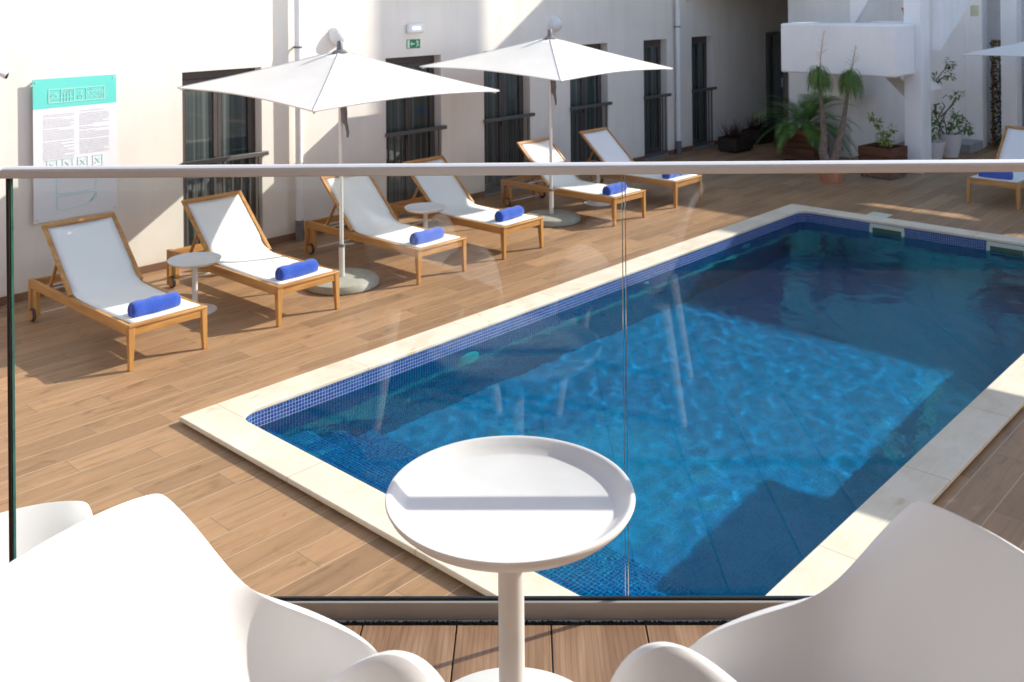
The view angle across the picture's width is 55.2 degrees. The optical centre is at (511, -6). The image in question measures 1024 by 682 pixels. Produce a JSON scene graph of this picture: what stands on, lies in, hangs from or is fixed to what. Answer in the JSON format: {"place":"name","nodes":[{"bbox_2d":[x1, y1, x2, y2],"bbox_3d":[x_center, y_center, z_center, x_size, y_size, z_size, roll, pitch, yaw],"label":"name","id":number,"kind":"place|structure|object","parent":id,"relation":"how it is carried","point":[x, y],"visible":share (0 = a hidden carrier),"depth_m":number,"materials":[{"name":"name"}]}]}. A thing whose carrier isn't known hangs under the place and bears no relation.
{"place":"outdoors","nodes":[
{"label":"outdoors","id":0,"kind":"place"},
{"bbox_2d":[0,501,92,567],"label":"armchair","id":1,"kind":"object","parent":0,"point":[37,524],"visible":0.14,"depth_m":4.25,"materials":[{"name":"white plastic"}]},
{"bbox_2d":[0,131,1023,595],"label":"deck","id":2,"kind":"structure","parent":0,"point":[100,427],"depth_m":8.21,"materials":[{"name":"brown wood"}]},
{"bbox_2d":[28,212,207,371],"bbox_3d":[-3.585,2.571,8.798,2.034,0.923,0.778,-1,0,43],"label":"sun lounger","id":3,"kind":"object","parent":2,"relation":"on","point":[99,276],"visible":0.97,"depth_m":8.91,"materials":[{"name":"white fabric"}]},
{"bbox_2d":[127,291,180,317],"bbox_3d":[-3.018,2.606,8.262,0.142,0.130,0.430,-1,0,40],"label":"towel","id":4,"kind":"object","parent":3,"relation":"on","point":[149,305],"visible":1,"depth_m":8.21,"materials":[{"name":"blue fabric"}]},
{"bbox_2d":[167,252,221,314],"bbox_3d":[-3.038,2.776,9.376,0.500,0.503,0.500,-1,0,43],"label":"pedestal table","id":5,"kind":"object","parent":2,"relation":"on","point":[194,261],"visible":0.77,"depth_m":9.36,"materials":[{"name":"white paint"}]},
{"bbox_2d":[166,190,339,326],"bbox_3d":[-2.639,2.562,9.824,2.034,0.923,0.778,-1,0,42],"label":"sun lounger","id":6,"kind":"object","parent":2,"relation":"on","point":[226,226],"visible":0.9,"depth_m":9.94,"materials":[{"name":"fabric"}]},
{"bbox_2d":[275,259,318,280],"bbox_3d":[-2.038,2.597,9.277,0.142,0.130,0.430,-1,0,39],"label":"towel","id":7,"kind":"object","parent":6,"relation":"on","point":[293,270],"visible":1,"depth_m":9.21,"materials":[{"name":"blue fabric"}]},
{"bbox_2d":[177,41,498,294],"bbox_3d":[-1.823,1.746,10.305,2.466,2.540,2.347,-1,0,44],"label":"parasol","id":8,"kind":"object","parent":2,"relation":"on","point":[340,78],"visible":0.94,"depth_m":9.82,"materials":[{"name":"fabric"}]},
{"bbox_2d":[304,176,466,284],"bbox_3d":[-1.472,2.552,11.089,2.034,0.923,0.778,-1,0,43],"label":"sun lounger","id":9,"kind":"object","parent":2,"relation":"on","point":[370,217],"visible":0.92,"depth_m":11.19,"materials":[{"name":"fabric"}]},
{"bbox_2d":[409,227,444,244],"bbox_3d":[-0.915,2.587,10.535,0.142,0.130,0.430,-1,0,39],"label":"towel","id":10,"kind":"object","parent":9,"relation":"on","point":[425,236],"visible":1,"depth_m":10.46,"materials":[{"name":"blue fabric"}]},
{"bbox_2d":[0,0,788,305],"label":"poolside building","id":11,"kind":"structure","parent":2,"relation":"on","point":[147,52],"depth_m":12.26,"materials":[{"name":"paint"}]},
{"bbox_2d":[0,70,8,78],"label":"wall spotlight","id":12,"kind":"object","parent":11,"relation":"attached to","point":[4,74],"depth_m":9.49,"materials":[{"name":"white plastic"}]},
{"bbox_2d":[32,74,116,223],"bbox_3d":[-4.506,1.566,10.098,0.057,1.440,0.855,-1,0,43],"label":"information board","id":13,"kind":"object","parent":11,"relation":"attached to","point":[69,129],"visible":0.99,"depth_m":10.06,"materials":[{"name":"paper"}]},
{"bbox_2d":[182,67,268,251],"bbox_3d":[-3.409,1.951,11.468,0.299,2.166,1.110,-1,0,43],"label":"french window","id":14,"kind":"structure","parent":11,"relation":"attached to","point":[218,128],"depth_m":11.45,"materials":[{"name":"black glass"}]},
{"bbox_2d":[293,0,303,240],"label":"downpipe","id":15,"kind":"object","parent":11,"relation":"attached to","point":[299,220],"visible":0.67,"depth_m":12.02,"materials":[{"name":"white plastic"}]},
{"bbox_2d":[329,25,346,44],"bbox_3d":[-2.210,0.520,12.546,0.128,0.260,0.260,-1,0,43],"label":"wall lamp","id":16,"kind":"object","parent":11,"relation":"attached to","point":[337,33],"visible":0.95,"depth_m":12.49,"materials":[{"name":"white glass"}]},
{"bbox_2d":[407,39,419,48],"bbox_3d":[-1.363,0.677,13.549,0.011,0.124,0.240,-1,0,43],"label":"exit sign","id":17,"kind":"object","parent":11,"relation":"attached to","point":[413,43],"visible":1,"depth_m":13.54,"materials":[{"name":"green plastic"}]},
{"bbox_2d":[407,23,423,32],"bbox_3d":[-1.335,0.462,13.548,0.056,0.130,0.300,-1,0,43],"label":"emergency light","id":18,"kind":"object","parent":11,"relation":"attached to","point":[416,28],"visible":1,"depth_m":13.52,"materials":[{"name":"white plastic"}]},
{"bbox_2d":[385,55,446,214],"bbox_3d":[-1.405,1.933,13.639,0.299,2.166,1.100,-1,0,43],"label":"french window","id":19,"kind":"structure","parent":11,"relation":"attached to","point":[411,128],"depth_m":13.63,"materials":[{"name":"brown metal"}]},
{"bbox_2d":[484,51,534,195],"bbox_3d":[-0.120,1.921,15.032,0.299,2.166,1.110,-1,0,43],"label":"french window","id":20,"kind":"structure","parent":11,"relation":"attached to","point":[504,115],"depth_m":15.03,"materials":[{"name":"black glass"}]},
{"bbox_2d":[549,16,561,31],"bbox_3d":[0.726,0.473,15.729,0.128,0.260,0.260,-1,0,43],"label":"wall lamp","id":21,"kind":"object","parent":11,"relation":"attached to","point":[555,23],"visible":0.99,"depth_m":15.67,"materials":[{"name":"white glass"}]},
{"bbox_2d":[570,43,611,161],"bbox_3d":[1.246,1.909,16.513,0.299,2.166,1.100,-1,0,43],"label":"french window","id":22,"kind":"structure","parent":11,"relation":"attached to","point":[586,104],"depth_m":16.51,"materials":[{"name":"brown metal"}]},
{"bbox_2d":[643,39,671,159],"bbox_3d":[2.571,1.897,17.950,0.299,2.166,0.830,-1,0,43],"label":"french window","id":23,"kind":"structure","parent":11,"relation":"attached to","point":[653,95],"depth_m":18.01,"materials":[{"name":"brown metal"}]},
{"bbox_2d":[674,0,681,154],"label":"downpipe","id":24,"kind":"object","parent":11,"relation":"attached to","point":[677,26],"visible":1,"depth_m":18.23,"materials":[{"name":"white plastic"}]},
{"bbox_2d":[692,36,716,148],"bbox_3d":[3.656,1.887,19.126,0.299,2.166,0.850,-1,0,43],"label":"french window","id":25,"kind":"structure","parent":11,"relation":"attached to","point":[700,89],"depth_m":19.20,"materials":[{"name":"brown metal"}]},
{"bbox_2d":[766,31,783,131],"bbox_3d":[5.686,1.873,21.097,0.118,2.149,0.640,-1,0,43],"label":"passage door","id":26,"kind":"structure","parent":11,"relation":"attached to","point":[774,79],"depth_m":21.01,"materials":[{"name":"brown metal"}]},
{"bbox_2d":[404,202,446,247],"bbox_3d":[-1.023,2.758,11.583,0.500,0.503,0.500,-1,0,43],"label":"pedestal table","id":27,"kind":"object","parent":2,"relation":"on","point":[425,209],"visible":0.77,"depth_m":11.59,"materials":[{"name":"white paint"}]},
{"bbox_2d":[389,155,543,259],"bbox_3d":[-0.612,2.544,12.021,2.034,0.923,0.778,-1,0,42],"label":"sun lounger","id":28,"kind":"object","parent":2,"relation":"on","point":[451,193],"visible":0.62,"depth_m":12.04,"materials":[{"name":"fabric"}]},
{"bbox_2d":[494,205,523,221],"bbox_3d":[-0.032,2.579,11.572,0.142,0.130,0.430,-1,0,37],"label":"towel","id":29,"kind":"object","parent":28,"relation":"on","point":[509,213],"visible":1,"depth_m":11.49,"materials":[{"name":"blue fabric"}]},
{"bbox_2d":[419,29,672,226],"bbox_3d":[0.468,1.726,13.100,2.466,2.540,2.347,-1,0,43],"label":"parasol","id":30,"kind":"object","parent":2,"relation":"on","point":[550,58],"visible":0.94,"depth_m":12.62,"materials":[{"name":"fabric"}]},
{"bbox_2d":[501,137,645,225],"bbox_3d":[0.816,2.531,13.569,2.034,0.923,0.778,-1,0,43],"label":"sun lounger","id":31,"kind":"object","parent":2,"relation":"on","point":[537,150],"visible":0.89,"depth_m":13.66,"materials":[{"name":"fabric"}]},
{"bbox_2d":[602,182,626,194],"bbox_3d":[1.363,2.567,12.991,0.142,0.130,0.430,-1,0,39],"label":"towel","id":32,"kind":"object","parent":31,"relation":"on","point":[614,188],"visible":0.85,"depth_m":12.89,"materials":[{"name":"blue fabric"}]},
{"bbox_2d":[584,175,610,205],"bbox_3d":[1.233,2.737,14.028,0.500,0.503,0.500,-1,0,43],"label":"pedestal table","id":33,"kind":"object","parent":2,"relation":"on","point":[591,203],"visible":0.17,"depth_m":13.96,"materials":[{"name":"white paint"}]},
{"bbox_2d":[179,204,1023,595],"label":"swimming pool","id":34,"kind":"structure","parent":2,"relation":"in","point":[937,464],"depth_m":6.99,"materials":[{"name":"beige stone"}]},
{"bbox_2d":[259,222,1023,595],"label":"water","id":35,"kind":"structure","parent":34,"relation":"in","point":[797,394],"depth_m":7.58,"materials":[{"name":"blue liquid"}]},
{"bbox_2d":[579,127,701,207],"bbox_3d":[1.770,2.522,14.602,2.034,0.923,0.778,-1,0,42],"label":"sun lounger","id":36,"kind":"object","parent":2,"relation":"on","point":[604,144],"visible":0.52,"depth_m":14.68,"materials":[{"name":"fabric"}]},
{"bbox_2d":[662,174,681,178],"bbox_3d":[2.314,2.558,14.100,0.142,0.130,0.430,-1,0,38],"label":"towel","id":37,"kind":"object","parent":36,"relation":"on","point":[667,176],"visible":0.39,"depth_m":13.95,"materials":[{"name":"blue fabric"}]},
{"bbox_2d":[718,134,752,152],"bbox_3d":[4.249,2.824,18.599,0.400,0.276,0.600,-1,0,45],"label":"wooden planter","id":38,"kind":"object","parent":2,"relation":"on","point":[736,145],"visible":0.87,"depth_m":18.42,"materials":[{"name":"brown wood"}]},
{"bbox_2d":[715,118,750,141],"bbox_3d":[4.235,2.559,18.589,0.993,0.442,0.927,-1,0,-15],"label":"cordyline","id":39,"kind":"object","parent":38,"relation":"in","point":[736,134],"visible":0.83,"depth_m":18.55,"materials":[{"name":"red plant"}]},
{"bbox_2d":[742,126,774,144],"bbox_3d":[4.939,2.818,19.628,0.400,0.276,0.600,-1,0,45],"label":"wooden planter","id":40,"kind":"object","parent":2,"relation":"on","point":[769,136],"visible":0.58,"depth_m":19.43,"materials":[{"name":"brown wood"}]},
{"bbox_2d":[740,114,775,131],"bbox_3d":[4.925,2.550,19.651,0.871,0.448,1.133,-1,0,43],"label":"cordyline","id":41,"kind":"object","parent":40,"relation":"in","point":[758,127],"visible":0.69,"depth_m":19.57,"materials":[{"name":"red plant"}]},
{"bbox_2d":[782,133,828,160],"bbox_3d":[5.263,2.725,17.549,0.600,0.456,0.600,-1,0,43],"label":"wooden planter","id":42,"kind":"object","parent":2,"relation":"on","point":[797,147],"visible":0.68,"depth_m":17.31,"materials":[{"name":"brown wood"}]},
{"bbox_2d":[751,91,863,158],"bbox_3d":[5.220,2.308,17.625,1.874,1.094,1.778,-1,0,3],"label":"cycad","id":43,"kind":"object","parent":42,"relation":"in","point":[806,128],"visible":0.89,"depth_m":17.37,"materials":[{"name":"plant"}]},
{"bbox_2d":[804,31,865,182],"bbox_3d":[5.129,1.756,15.516,0.984,2.397,0.450,-1,0,-1],"label":"ponytail palm","id":44,"kind":"object","parent":2,"relation":"on","point":[850,82],"visible":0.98,"depth_m":15.46,"materials":[{"name":"plant"}]},
{"bbox_2d":[867,212,892,217],"bbox_3d":[4.910,2.946,13.087,0.270,0.012,0.260,-1,0,43],"label":"drain cover","id":45,"kind":"object","parent":2,"relation":"on","point":[878,214],"visible":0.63,"depth_m":13.10,"materials":[{"name":"plastic"}]},
{"bbox_2d":[781,0,982,173],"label":"stair building","id":46,"kind":"structure","parent":2,"relation":"on","point":[900,59],"depth_m":16.73,"materials":[{"name":"paint"}]},
{"bbox_2d":[970,5,978,15],"bbox_3d":[8.137,0.277,17.207,0.140,0.200,0.045,-1,0,43],"label":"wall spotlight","id":47,"kind":"object","parent":46,"relation":"attached to","point":[974,10],"depth_m":17.19,"materials":[{"name":"white plastic"}]},
{"bbox_2d":[858,142,907,179],"bbox_3d":[6.023,2.698,15.895,0.560,0.496,0.560,-1,0,-41],"label":"wooden planter","id":48,"kind":"object","parent":2,"relation":"on","point":[873,151],"visible":0.6,"depth_m":15.73,"materials":[{"name":"brown wood"}]},
{"bbox_2d":[867,112,897,148],"bbox_3d":[6.016,2.201,15.912,0.514,0.637,0.310,-1,0,8],"label":"croton shrub","id":49,"kind":"object","parent":48,"relation":"in","point":[886,140],"visible":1,"depth_m":15.88,"materials":[{"name":"green plant"}]},
{"bbox_2d":[931,118,944,159],"bbox_3d":[7.405,2.539,17.191,0.380,0.789,0.384,-1,0,43],"label":"urn plant","id":50,"kind":"object","parent":2,"relation":"on","point":[937,148],"visible":0.48,"depth_m":17.05,"materials":[{"name":"grey plant"}]},
{"bbox_2d":[931,57,974,157],"bbox_3d":[7.891,2.012,17.733,0.967,1.835,0.435,-1,0,-5],"label":"urn plant","id":51,"kind":"object","parent":2,"relation":"on","point":[952,140],"visible":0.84,"depth_m":17.69,"materials":[{"name":"green plant"}]},
{"bbox_2d":[961,42,1023,56],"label":"parasol","id":52,"kind":"object","parent":2,"relation":"on","point":[1016,49],"visible":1,"depth_m":15.73,"materials":[{"name":"fabric"}]},
{"bbox_2d":[965,0,1023,147],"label":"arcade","id":53,"kind":"object","parent":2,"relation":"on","point":[1002,21],"visible":0.38,"depth_m":18.64},
{"bbox_2d":[966,125,1023,209],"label":"sun lounger","id":54,"kind":"object","parent":2,"relation":"on","point":[1011,146],"visible":0.55,"depth_m":14.56,"materials":[{"name":"fabric"}]},
{"bbox_2d":[978,172,1012,179],"bbox_3d":[6.814,2.516,13.790,0.430,0.130,0.142,-1,0,40],"label":"towel","id":55,"kind":"object","parent":54,"relation":"on","point":[1003,175],"visible":0.68,"depth_m":13.71,"materials":[{"name":"blue fabric"}]},
{"bbox_2d":[989,40,1001,145],"bbox_3d":[9.383,1.902,18.818,0.389,2.072,0.193,-1,0,43],"label":"ivy trellis","id":56,"kind":"object","parent":2,"relation":"on","point":[993,93],"visible":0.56,"depth_m":18.86,"materials":[{"name":"green wood"}]},
{"bbox_3d":[4.964,0.605,-0.932,30.000,4.700,4.700,-1,0,1],"label":"terrace building","id":57,"kind":"object","parent":2,"relation":"on","visible":0},
{"bbox_2d":[333,620,732,681],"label":"balcony","id":58,"kind":"structure","parent":57,"relation":"attached to","point":[571,650],"depth_m":2.27,"materials":[{"name":"wood"}]},
{"bbox_2d":[0,494,443,681],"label":"armchair","id":59,"kind":"object","parent":58,"relation":"on","point":[151,588],"visible":1,"depth_m":1.35,"materials":[{"name":"white plastic"}]},
{"bbox_2d":[385,435,634,681],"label":"pedestal table","id":60,"kind":"object","parent":58,"relation":"on","point":[510,510],"visible":1,"depth_m":1.96,"materials":[{"name":"white paint"}]},
{"bbox_2d":[0,159,1023,619],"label":"glass balustrade","id":61,"kind":"object","parent":58,"relation":"on","point":[628,607],"visible":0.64,"depth_m":2.36,"materials":[{"name":"glass"}]},
{"bbox_2d":[610,501,1023,681],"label":"armchair","id":62,"kind":"object","parent":58,"relation":"on","point":[918,591],"visible":1,"depth_m":1.33,"materials":[{"name":"white plastic"}]}
]}

